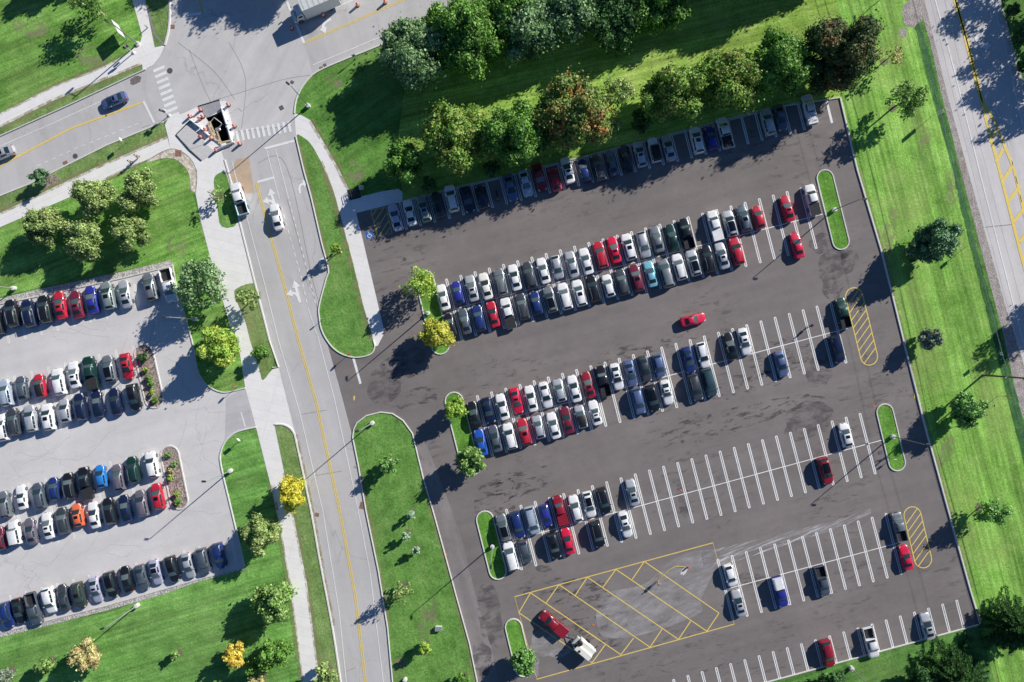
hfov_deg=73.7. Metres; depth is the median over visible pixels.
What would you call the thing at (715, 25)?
lawn
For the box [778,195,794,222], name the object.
parked car
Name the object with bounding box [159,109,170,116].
pedestrian signal
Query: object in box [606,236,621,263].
parked car
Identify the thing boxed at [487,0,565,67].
leafy tree
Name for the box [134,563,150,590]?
parked car
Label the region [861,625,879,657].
pickup truck
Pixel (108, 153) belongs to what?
grass verge
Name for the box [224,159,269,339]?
kerb
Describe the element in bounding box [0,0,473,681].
road
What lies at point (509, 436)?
parked car
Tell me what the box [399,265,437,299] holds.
leafy tree
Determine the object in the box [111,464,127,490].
parked car
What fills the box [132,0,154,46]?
sidewalk
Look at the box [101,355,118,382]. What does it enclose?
parked car
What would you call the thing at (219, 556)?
parked car
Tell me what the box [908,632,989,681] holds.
evergreen tree
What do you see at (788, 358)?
damp patch
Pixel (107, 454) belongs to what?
surface cracks
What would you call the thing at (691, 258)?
parked car
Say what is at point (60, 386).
parked car
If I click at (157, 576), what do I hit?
parked car
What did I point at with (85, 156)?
kerb
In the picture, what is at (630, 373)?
parked car
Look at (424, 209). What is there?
parked car
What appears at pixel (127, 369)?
parked car
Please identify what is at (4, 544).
parked car
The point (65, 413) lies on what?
parked car
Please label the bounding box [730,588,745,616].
parked car
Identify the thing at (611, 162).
parked car
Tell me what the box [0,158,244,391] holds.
lawn
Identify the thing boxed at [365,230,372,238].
accessible symbol
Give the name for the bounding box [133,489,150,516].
parked car
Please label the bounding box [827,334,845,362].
minivan
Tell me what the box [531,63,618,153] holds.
leafy tree
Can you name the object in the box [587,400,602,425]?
parked car
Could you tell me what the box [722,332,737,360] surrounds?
parked car
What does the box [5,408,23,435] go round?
parked car
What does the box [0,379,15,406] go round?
parked car
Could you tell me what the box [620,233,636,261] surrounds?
parked car
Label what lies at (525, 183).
parked car
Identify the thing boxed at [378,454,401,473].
leafy tree
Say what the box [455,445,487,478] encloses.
leafy tree
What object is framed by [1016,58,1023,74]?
bush
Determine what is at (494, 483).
damp patch
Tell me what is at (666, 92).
leafy tree
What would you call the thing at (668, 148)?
parked car
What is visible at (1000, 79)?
highway
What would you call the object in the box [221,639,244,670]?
leafy tree
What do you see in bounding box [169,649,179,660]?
leafy tree
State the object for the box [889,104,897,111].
soil ring
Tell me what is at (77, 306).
parked car
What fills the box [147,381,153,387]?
shrub
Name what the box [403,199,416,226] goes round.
parked car
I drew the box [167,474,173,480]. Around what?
shrub
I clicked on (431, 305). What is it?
grass island
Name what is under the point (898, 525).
pickup truck
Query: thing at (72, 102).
kerb
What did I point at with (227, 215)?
grass verge
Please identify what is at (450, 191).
parked car
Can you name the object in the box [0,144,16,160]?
parked car
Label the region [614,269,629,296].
parked car
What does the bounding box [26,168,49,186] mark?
leafy tree
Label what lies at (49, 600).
parked car
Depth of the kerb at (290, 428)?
119.85 m
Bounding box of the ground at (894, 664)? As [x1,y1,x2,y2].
[0,0,1023,681]
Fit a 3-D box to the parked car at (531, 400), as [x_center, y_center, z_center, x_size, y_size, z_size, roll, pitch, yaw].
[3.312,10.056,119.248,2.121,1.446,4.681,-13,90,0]
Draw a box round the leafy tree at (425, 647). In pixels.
[418,640,431,655]
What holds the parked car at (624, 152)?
on the parking lot at (767, 289)
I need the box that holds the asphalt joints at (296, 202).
[142,16,1011,670]
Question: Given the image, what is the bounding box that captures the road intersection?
[146,0,311,130]
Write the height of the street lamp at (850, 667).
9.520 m
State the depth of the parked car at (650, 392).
118.67 m
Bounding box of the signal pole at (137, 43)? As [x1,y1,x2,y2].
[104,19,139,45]
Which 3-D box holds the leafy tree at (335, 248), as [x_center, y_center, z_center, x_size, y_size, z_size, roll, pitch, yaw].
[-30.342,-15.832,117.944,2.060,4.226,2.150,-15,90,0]
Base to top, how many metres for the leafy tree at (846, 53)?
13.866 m
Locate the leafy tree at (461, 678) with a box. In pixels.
[454,671,469,681]
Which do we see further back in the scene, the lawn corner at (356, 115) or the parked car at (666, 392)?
the lawn corner at (356, 115)
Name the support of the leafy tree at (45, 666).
on the lawn at (202, 624)
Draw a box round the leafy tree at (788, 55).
[749,18,816,98]
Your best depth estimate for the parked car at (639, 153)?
118.90 m
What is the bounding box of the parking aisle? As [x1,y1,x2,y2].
[415,442,497,681]
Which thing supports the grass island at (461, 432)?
on the kerb at (467, 420)
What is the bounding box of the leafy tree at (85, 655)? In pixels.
[66,635,101,675]
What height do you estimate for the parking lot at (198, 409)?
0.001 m
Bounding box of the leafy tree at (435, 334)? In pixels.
[414,317,456,347]
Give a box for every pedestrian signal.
[122,44,134,54]
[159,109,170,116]
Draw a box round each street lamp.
[0,286,16,289]
[100,603,139,629]
[161,316,197,320]
[201,468,232,482]
[285,81,310,107]
[355,421,374,432]
[490,544,494,568]
[832,198,866,211]
[848,665,865,681]
[890,434,929,445]
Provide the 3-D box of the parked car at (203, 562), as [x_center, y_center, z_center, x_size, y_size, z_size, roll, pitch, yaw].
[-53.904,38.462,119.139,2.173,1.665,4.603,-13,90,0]
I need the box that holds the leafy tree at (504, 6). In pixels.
[485,0,535,45]
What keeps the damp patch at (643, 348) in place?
on the parking lot at (767, 289)
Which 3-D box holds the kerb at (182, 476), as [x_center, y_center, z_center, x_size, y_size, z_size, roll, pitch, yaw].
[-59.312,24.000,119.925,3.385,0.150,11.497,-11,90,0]
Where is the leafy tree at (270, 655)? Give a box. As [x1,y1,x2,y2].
[254,637,293,675]
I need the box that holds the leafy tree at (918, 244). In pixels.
[902,232,928,263]
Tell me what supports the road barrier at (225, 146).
on the sidewalk at (227, 251)
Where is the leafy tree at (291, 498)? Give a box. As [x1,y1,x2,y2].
[277,473,306,517]
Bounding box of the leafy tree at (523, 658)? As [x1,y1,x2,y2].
[509,646,536,677]
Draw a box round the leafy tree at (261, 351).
[249,345,269,359]
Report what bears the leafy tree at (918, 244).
on the lawn at (907, 176)
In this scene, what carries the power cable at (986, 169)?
attached to the utility pole at (1002, 376)
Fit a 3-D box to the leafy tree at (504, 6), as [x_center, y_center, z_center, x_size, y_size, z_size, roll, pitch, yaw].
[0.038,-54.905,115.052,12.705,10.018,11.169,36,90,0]
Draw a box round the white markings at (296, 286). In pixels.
[0,0,1023,681]
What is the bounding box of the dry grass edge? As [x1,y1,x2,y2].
[0,54,973,680]
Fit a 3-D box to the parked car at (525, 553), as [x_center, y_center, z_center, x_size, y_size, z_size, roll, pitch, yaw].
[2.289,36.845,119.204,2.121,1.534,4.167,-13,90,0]
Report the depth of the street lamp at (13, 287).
119.25 m
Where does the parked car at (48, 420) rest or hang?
on the parking lot at (198, 409)
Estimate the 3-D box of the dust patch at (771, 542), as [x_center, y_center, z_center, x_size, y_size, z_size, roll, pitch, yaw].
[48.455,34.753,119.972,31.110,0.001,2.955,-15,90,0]
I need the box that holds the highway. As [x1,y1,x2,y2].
[925,0,1023,363]
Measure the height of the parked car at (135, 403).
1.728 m
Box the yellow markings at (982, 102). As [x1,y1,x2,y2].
[0,0,1023,681]
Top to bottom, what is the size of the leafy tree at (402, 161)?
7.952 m
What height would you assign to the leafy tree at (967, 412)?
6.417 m
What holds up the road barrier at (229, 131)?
on the sidewalk at (227, 251)
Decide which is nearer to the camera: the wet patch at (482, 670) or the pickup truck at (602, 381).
the pickup truck at (602, 381)
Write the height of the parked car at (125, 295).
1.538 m
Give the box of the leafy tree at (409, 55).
[372,11,445,97]
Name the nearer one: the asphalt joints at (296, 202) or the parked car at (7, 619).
the parked car at (7, 619)
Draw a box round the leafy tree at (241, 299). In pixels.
[234,286,260,310]
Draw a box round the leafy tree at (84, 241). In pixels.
[59,219,110,265]
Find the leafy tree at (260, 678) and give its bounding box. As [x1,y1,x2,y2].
[247,673,266,681]
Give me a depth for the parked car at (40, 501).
118.84 m
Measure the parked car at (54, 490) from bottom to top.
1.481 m
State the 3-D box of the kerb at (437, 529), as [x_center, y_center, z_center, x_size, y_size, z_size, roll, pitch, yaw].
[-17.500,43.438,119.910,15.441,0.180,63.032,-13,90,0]
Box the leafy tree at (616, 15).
[583,0,649,56]
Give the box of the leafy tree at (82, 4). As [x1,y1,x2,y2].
[67,0,106,21]
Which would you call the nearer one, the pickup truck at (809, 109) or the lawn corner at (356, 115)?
the pickup truck at (809, 109)
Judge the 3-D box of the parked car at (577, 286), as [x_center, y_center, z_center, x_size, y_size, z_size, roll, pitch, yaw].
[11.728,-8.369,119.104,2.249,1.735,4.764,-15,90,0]
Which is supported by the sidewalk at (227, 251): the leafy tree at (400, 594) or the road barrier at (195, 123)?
the road barrier at (195, 123)
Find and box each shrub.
[136,353,146,363]
[144,375,152,380]
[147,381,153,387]
[152,395,157,402]
[164,452,171,457]
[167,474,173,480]
[171,461,177,467]
[174,497,181,505]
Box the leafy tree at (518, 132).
[479,95,557,169]
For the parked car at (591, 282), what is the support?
on the parking lot at (767, 289)
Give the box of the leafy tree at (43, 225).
[19,206,66,247]
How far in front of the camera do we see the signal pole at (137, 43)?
116.33 m
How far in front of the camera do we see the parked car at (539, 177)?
118.93 m
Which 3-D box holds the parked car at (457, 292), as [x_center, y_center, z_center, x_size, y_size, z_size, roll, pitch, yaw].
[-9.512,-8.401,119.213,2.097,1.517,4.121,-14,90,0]
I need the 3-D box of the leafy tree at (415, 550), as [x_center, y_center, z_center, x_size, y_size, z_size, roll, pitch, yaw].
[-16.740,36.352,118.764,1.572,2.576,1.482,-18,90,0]
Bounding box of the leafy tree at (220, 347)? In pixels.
[195,325,242,371]
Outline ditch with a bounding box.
[915,24,1023,458]
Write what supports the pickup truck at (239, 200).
on the road
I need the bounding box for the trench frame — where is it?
[207,117,224,136]
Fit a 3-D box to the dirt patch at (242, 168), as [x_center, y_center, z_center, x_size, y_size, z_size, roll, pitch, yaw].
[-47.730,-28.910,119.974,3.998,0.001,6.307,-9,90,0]
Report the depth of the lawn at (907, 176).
120.00 m
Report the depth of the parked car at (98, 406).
118.98 m
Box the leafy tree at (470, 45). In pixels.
[420,0,504,87]
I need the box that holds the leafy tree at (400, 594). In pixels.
[393,581,413,603]
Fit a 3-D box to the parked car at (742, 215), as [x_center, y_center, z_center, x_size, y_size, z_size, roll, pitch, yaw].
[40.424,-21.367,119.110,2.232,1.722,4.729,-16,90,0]
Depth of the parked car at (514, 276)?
118.94 m
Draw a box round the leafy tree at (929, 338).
[917,328,946,351]
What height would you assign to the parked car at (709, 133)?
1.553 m
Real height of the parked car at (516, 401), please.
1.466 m
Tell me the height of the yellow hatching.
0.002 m
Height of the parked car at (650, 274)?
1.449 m
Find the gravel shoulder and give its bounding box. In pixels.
[921,0,1023,418]
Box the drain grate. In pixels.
[175,150,181,155]
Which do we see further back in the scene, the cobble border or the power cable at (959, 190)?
the cobble border
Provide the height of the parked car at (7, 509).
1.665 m
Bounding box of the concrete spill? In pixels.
[680,566,686,574]
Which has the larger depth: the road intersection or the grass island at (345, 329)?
the road intersection
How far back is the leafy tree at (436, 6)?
114.80 m
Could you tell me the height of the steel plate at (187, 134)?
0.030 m
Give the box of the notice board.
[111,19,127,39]
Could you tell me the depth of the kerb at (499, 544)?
119.83 m
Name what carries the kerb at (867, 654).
on the ground at (894, 664)
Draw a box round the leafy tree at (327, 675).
[313,661,338,681]
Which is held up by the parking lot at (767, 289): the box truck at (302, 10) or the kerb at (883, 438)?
the kerb at (883, 438)
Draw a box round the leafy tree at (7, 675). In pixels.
[0,667,15,681]
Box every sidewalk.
[0,44,164,126]
[0,136,169,226]
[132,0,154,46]
[165,101,261,387]
[245,367,318,681]
[294,113,401,345]
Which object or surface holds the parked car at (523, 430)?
on the parking lot at (767, 289)
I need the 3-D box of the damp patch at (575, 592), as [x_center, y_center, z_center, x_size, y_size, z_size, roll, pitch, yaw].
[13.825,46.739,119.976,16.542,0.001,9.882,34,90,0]
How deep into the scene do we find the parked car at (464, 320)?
118.97 m
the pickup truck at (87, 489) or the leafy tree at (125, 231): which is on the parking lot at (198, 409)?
the pickup truck at (87, 489)
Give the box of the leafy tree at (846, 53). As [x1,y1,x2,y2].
[800,9,889,102]
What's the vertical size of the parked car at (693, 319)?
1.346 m
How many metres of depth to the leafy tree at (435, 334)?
116.11 m
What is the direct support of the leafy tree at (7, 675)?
on the lawn at (202, 624)
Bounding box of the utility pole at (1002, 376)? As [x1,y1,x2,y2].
[982,374,1023,379]
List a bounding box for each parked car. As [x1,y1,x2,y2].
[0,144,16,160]
[0,309,6,334]
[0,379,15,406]
[0,414,10,441]
[0,490,14,517]
[0,526,8,549]
[0,600,15,627]
[3,299,22,327]
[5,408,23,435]
[6,519,23,545]
[11,597,27,623]
[14,376,30,399]
[14,484,30,509]
[20,299,39,327]
[22,404,40,432]
[23,517,39,544]
[31,482,48,509]
[32,374,48,397]
[36,295,55,323]
[39,403,57,430]
[40,512,56,539]
[41,586,58,613]
[46,477,62,500]
[50,368,68,395]
[53,291,69,319]
[55,507,72,534]
[56,583,72,610]
[57,398,73,422]
[61,472,78,499]
[66,361,82,388]
[68,290,85,318]
[70,503,86,526]
[70,581,88,608]
[73,393,89,420]
[83,286,100,313]
[86,501,102,528]
[88,575,104,602]
[90,390,106,417]
[93,464,109,487]
[99,281,117,309]
[101,91,128,109]
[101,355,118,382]
[102,497,118,524]
[102,570,120,597]
[107,388,123,414]
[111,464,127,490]
[117,494,133,521]
[118,280,134,308]
[119,353,135,379]
[119,565,135,592]
[125,383,143,410]
[125,456,142,482]
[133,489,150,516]
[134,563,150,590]
[142,273,159,301]
[144,451,160,477]
[148,558,164,584]
[149,482,166,509]
[164,554,181,581]
[180,551,196,578]
[195,547,211,573]
[211,541,227,568]
[269,203,284,230]
[388,204,403,231]
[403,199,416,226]
[417,196,431,222]
[430,191,445,218]
[436,284,450,310]
[443,313,456,335]
[444,184,459,212]
[451,281,464,304]
[457,308,471,334]
[460,186,474,212]
[465,275,478,301]
[466,401,481,428]
[471,305,486,331]
[474,429,487,455]
[475,185,488,209]
[478,272,493,300]
[481,396,495,423]
[486,301,499,327]
[487,425,502,452]
[493,268,507,295]
[495,393,509,420]
[495,513,511,541]
[502,173,517,201]
[502,422,517,449]
[507,264,521,291]
[509,387,523,413]
[509,510,525,538]
[515,293,529,320]
[516,418,532,445]
[518,169,532,197]
[518,539,531,563]
[521,262,537,289]
[524,385,537,411]
[529,291,542,315]
[531,415,545,439]
[532,163,546,191]
[536,257,550,284]
[538,381,552,407]
[539,503,552,526]
[542,286,557,313]
[546,412,560,439]
[546,531,561,558]
[548,168,561,192]
[549,255,563,279]
[552,378,566,402]
[556,282,572,310]
[559,406,574,433]
[560,157,574,184]
[560,527,574,554]
[564,251,579,277]
[566,375,581,402]
[568,494,583,521]
[571,279,587,306]
[574,405,587,428]
[576,159,590,182]
[578,247,593,275]
[580,371,595,398]
[581,490,595,517]
[585,275,600,302]
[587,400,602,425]
[589,520,604,547]
[590,154,605,182]
[592,241,608,269]
[595,486,611,513]
[601,274,615,297]
[603,150,618,176]
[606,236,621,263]
[609,362,623,389]
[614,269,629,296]
[617,510,632,537]
[618,145,633,172]
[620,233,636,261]
[623,359,637,386]
[625,478,639,505]
[627,264,644,292]
[630,387,645,413]
[632,141,646,167]
[635,231,650,258]
[637,355,651,382]
[642,261,657,287]
[644,384,659,411]
[646,137,661,163]
[649,226,664,253]
[651,353,665,377]
[659,379,673,404]
[661,135,675,161]
[664,224,679,251]
[670,253,687,280]
[680,312,705,326]
[680,346,695,373]
[685,249,701,276]
[686,373,702,400]
[688,126,704,154]
[695,341,709,368]
[699,245,715,272]
[703,127,718,151]
[713,242,729,269]
[721,210,737,237]
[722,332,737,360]
[722,563,737,586]
[727,237,744,265]
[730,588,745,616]
[734,205,751,232]
[736,327,751,354]
[750,206,765,229]
[759,109,775,136]
[772,104,787,131]
[772,350,788,376]
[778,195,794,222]
[788,232,804,258]
[816,456,833,484]
[818,638,835,666]
[837,422,853,447]
[897,544,913,570]
[918,612,934,640]
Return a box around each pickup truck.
[23,591,44,624]
[76,466,95,499]
[82,356,100,390]
[158,267,178,302]
[230,182,249,216]
[500,297,516,329]
[538,609,569,638]
[552,494,568,526]
[595,365,611,397]
[677,218,695,250]
[706,210,723,242]
[715,117,733,149]
[770,574,788,606]
[800,94,817,125]
[803,184,821,216]
[813,564,830,595]
[833,298,851,328]
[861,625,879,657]
[889,511,908,542]
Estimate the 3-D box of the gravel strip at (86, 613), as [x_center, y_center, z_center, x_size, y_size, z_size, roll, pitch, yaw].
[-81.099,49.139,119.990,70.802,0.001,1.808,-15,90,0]
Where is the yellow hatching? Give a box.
[370,207,931,679]
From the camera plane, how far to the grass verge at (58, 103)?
119.95 m
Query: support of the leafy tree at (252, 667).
on the lawn at (202, 624)
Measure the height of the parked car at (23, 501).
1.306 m
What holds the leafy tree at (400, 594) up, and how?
on the grass island at (395, 497)
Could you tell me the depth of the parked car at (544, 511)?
118.85 m
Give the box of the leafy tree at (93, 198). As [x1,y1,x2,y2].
[65,179,118,220]
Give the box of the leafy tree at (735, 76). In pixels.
[681,40,775,114]
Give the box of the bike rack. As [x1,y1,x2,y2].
[347,187,360,199]
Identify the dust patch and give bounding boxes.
[531,633,569,657]
[596,553,718,637]
[714,515,864,564]
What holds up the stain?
on the road
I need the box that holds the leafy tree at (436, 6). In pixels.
[419,1,443,26]
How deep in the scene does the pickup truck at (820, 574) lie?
118.98 m
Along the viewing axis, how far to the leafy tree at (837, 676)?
117.15 m
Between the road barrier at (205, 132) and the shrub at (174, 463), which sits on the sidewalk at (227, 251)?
the road barrier at (205, 132)
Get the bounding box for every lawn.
[0,0,141,112]
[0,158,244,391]
[0,428,301,681]
[398,0,839,201]
[837,0,1023,681]
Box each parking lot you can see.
[0,267,243,631]
[327,99,978,681]
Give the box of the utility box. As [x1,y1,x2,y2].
[435,626,441,630]
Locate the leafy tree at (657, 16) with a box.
[629,0,691,36]
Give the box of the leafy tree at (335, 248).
[330,243,341,254]
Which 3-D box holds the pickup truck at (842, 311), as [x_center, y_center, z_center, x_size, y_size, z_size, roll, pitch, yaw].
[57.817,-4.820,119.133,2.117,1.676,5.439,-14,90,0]
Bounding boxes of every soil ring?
[880,58,888,64]
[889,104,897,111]
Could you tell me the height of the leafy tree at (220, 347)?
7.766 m
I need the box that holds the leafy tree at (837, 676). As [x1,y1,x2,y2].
[818,670,845,681]
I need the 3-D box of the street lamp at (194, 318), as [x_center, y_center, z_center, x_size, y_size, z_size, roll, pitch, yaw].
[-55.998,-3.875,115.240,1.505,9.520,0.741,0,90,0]
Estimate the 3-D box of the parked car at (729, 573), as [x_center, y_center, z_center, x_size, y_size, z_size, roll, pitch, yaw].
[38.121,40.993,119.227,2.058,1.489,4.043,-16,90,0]
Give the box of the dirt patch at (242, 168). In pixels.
[230,158,253,193]
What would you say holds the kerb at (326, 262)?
on the ground at (894, 664)
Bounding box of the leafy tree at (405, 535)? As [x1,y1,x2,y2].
[402,532,410,540]
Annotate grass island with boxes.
[296,134,373,356]
[353,413,475,681]
[417,271,447,353]
[446,393,475,473]
[477,512,505,578]
[506,620,525,675]
[818,170,847,248]
[877,405,904,469]
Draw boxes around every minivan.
[502,541,519,571]
[523,505,539,534]
[656,259,674,288]
[700,367,717,396]
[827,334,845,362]
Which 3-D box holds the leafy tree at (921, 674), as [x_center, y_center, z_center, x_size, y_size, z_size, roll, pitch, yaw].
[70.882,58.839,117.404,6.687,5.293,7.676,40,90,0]
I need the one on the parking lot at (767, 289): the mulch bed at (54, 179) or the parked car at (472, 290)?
the parked car at (472, 290)
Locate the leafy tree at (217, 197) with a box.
[207,185,225,203]
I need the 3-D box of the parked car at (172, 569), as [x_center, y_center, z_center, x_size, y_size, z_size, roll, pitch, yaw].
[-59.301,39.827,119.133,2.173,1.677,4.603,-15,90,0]
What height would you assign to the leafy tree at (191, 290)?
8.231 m
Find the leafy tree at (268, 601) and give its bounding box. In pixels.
[246,580,298,627]
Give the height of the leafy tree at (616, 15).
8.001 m
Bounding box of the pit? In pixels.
[206,112,229,142]
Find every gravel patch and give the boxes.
[899,28,906,37]
[902,0,922,27]
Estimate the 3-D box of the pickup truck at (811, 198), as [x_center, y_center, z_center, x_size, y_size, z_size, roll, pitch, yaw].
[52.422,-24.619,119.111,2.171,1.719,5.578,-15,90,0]
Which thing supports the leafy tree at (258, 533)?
on the lawn at (202, 624)
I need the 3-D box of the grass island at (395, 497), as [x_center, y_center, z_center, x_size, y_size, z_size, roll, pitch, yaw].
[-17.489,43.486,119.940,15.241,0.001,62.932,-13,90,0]
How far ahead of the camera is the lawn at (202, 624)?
120.00 m
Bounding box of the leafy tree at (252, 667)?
[245,660,262,674]
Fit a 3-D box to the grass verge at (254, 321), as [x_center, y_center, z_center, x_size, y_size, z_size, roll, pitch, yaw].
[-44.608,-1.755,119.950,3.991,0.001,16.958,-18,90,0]
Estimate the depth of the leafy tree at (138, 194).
115.42 m
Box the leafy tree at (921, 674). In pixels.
[896,665,947,681]
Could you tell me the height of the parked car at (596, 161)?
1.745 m
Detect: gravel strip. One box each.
[0,260,173,302]
[0,568,244,636]
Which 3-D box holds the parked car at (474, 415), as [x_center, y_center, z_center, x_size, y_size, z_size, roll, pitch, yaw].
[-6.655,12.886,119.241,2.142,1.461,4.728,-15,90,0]
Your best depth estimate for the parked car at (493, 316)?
118.96 m
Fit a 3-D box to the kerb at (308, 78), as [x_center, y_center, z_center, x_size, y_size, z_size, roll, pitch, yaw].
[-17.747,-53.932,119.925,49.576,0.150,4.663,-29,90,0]
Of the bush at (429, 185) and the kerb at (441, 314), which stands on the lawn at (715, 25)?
the bush at (429, 185)
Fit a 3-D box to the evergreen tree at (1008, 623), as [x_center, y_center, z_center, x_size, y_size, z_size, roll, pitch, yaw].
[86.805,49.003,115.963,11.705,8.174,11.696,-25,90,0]
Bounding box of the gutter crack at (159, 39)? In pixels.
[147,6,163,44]
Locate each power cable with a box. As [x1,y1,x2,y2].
[913,1,1008,375]
[913,4,1008,377]
[930,0,1023,366]
[945,3,1023,312]
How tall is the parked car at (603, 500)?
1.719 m
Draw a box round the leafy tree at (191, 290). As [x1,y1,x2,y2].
[171,255,228,309]
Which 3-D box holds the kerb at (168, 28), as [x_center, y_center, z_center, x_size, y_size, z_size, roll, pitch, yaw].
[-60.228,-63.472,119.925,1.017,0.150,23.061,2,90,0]
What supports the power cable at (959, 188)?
attached to the utility pole at (1002, 376)
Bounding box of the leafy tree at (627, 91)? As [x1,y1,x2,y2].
[600,73,636,113]
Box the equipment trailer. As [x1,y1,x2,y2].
[568,633,597,661]
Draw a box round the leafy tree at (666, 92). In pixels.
[636,55,713,126]
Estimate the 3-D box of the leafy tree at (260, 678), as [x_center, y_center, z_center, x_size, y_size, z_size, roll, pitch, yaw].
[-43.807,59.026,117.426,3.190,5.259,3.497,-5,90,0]
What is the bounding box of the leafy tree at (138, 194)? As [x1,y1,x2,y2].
[113,165,159,217]
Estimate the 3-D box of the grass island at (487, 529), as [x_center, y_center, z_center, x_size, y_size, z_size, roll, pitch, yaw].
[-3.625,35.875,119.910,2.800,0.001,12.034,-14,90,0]
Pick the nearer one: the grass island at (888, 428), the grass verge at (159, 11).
the grass island at (888, 428)
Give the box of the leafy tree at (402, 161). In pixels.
[379,137,426,186]
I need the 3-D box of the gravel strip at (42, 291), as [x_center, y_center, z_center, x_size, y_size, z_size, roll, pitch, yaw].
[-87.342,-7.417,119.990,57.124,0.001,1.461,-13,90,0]
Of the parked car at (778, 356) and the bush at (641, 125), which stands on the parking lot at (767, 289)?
the parked car at (778, 356)
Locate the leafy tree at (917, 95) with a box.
[885,79,933,122]
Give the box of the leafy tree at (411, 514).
[407,510,415,518]
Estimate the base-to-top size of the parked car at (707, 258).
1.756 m
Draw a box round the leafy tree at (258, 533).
[236,510,282,561]
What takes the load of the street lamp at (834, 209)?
on the grass island at (830, 202)
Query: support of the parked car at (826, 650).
on the parking lot at (767, 289)
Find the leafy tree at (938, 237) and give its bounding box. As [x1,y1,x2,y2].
[908,217,965,266]
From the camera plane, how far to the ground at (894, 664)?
120.00 m
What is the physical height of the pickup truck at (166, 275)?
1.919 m
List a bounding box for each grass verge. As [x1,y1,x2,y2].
[0,64,142,134]
[0,123,166,212]
[145,0,168,46]
[214,172,237,227]
[234,283,273,379]
[275,425,339,681]
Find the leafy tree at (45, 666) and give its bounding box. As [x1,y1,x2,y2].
[33,655,54,673]
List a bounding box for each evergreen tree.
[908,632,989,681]
[974,584,1023,655]
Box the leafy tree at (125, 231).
[107,213,156,252]
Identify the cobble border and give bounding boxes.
[147,149,196,191]
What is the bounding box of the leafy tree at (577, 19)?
[548,0,599,47]
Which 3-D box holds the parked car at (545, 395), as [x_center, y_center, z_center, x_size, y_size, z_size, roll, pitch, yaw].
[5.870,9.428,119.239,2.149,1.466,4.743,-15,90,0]
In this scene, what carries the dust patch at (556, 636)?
on the parking lot at (767, 289)
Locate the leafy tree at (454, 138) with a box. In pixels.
[412,98,498,179]
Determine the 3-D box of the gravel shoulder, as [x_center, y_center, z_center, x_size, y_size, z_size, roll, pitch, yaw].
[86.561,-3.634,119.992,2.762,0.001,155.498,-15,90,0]
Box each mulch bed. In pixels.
[43,173,59,188]
[135,345,161,406]
[162,447,186,507]
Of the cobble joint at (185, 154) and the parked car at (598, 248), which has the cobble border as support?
the cobble joint at (185, 154)
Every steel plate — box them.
[177,122,205,148]
[190,144,216,159]
[199,100,220,116]
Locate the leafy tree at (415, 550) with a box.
[411,546,419,554]
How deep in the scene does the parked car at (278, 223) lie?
118.95 m
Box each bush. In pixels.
[421,173,437,194]
[481,159,500,177]
[605,114,622,132]
[629,105,652,135]
[1004,2,1020,16]
[1011,27,1023,46]
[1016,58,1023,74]
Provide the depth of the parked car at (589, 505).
118.86 m
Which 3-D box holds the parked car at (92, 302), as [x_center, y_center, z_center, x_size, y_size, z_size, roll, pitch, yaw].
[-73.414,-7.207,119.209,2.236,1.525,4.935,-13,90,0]
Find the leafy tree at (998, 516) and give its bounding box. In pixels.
[971,498,1012,526]
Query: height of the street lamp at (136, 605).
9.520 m
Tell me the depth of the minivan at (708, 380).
118.58 m
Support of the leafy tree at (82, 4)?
on the lawn at (32, 61)
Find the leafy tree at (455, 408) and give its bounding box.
[444,395,468,419]
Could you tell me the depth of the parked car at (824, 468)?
118.72 m
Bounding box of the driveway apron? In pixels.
[225,389,255,439]
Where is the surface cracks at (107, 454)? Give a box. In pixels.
[14,316,224,568]
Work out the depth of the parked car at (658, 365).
118.85 m
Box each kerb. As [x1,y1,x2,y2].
[0,69,145,136]
[0,121,163,195]
[0,265,172,304]
[0,567,244,632]
[134,344,163,408]
[160,445,188,509]
[164,0,170,44]
[172,266,244,392]
[219,426,255,566]
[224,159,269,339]
[269,340,278,367]
[274,423,341,681]
[294,42,386,112]
[295,136,374,357]
[352,412,477,681]
[402,97,839,200]
[415,270,448,354]
[445,392,477,474]
[476,510,506,579]
[505,618,527,676]
[766,624,978,681]
[816,169,849,249]
[839,97,980,623]
[876,403,905,470]
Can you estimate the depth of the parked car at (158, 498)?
118.79 m
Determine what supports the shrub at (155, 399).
on the mulch bed at (149, 363)
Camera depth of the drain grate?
119.94 m
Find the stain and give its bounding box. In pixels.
[130,76,140,84]
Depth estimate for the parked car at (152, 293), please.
118.71 m
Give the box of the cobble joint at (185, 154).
[147,149,196,192]
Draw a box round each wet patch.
[474,646,491,675]
[478,586,495,641]
[787,402,832,432]
[821,254,845,294]
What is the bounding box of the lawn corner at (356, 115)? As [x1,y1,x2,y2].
[295,43,404,195]
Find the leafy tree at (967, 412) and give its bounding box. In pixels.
[948,390,994,429]
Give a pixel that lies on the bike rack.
(353, 193)
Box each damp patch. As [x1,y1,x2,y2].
[390,387,436,408]
[474,473,516,522]
[493,466,544,496]
[550,578,627,646]
[598,338,694,363]
[666,394,824,440]
[717,372,778,399]
[751,339,814,376]
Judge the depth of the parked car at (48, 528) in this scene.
119.02 m
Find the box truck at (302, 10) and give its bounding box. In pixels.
[290,0,341,23]
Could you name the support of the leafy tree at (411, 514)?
on the soil ring
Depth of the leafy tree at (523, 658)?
116.21 m
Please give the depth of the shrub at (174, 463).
119.09 m
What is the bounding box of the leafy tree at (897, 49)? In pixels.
[877,43,905,65]
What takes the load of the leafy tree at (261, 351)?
on the grass verge at (254, 321)
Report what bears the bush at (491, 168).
on the lawn at (715, 25)
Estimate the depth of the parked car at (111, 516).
118.81 m
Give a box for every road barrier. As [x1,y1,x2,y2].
[189,119,200,127]
[199,127,209,136]
[217,141,234,150]
[221,107,227,124]
[227,125,233,143]
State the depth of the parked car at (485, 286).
118.92 m

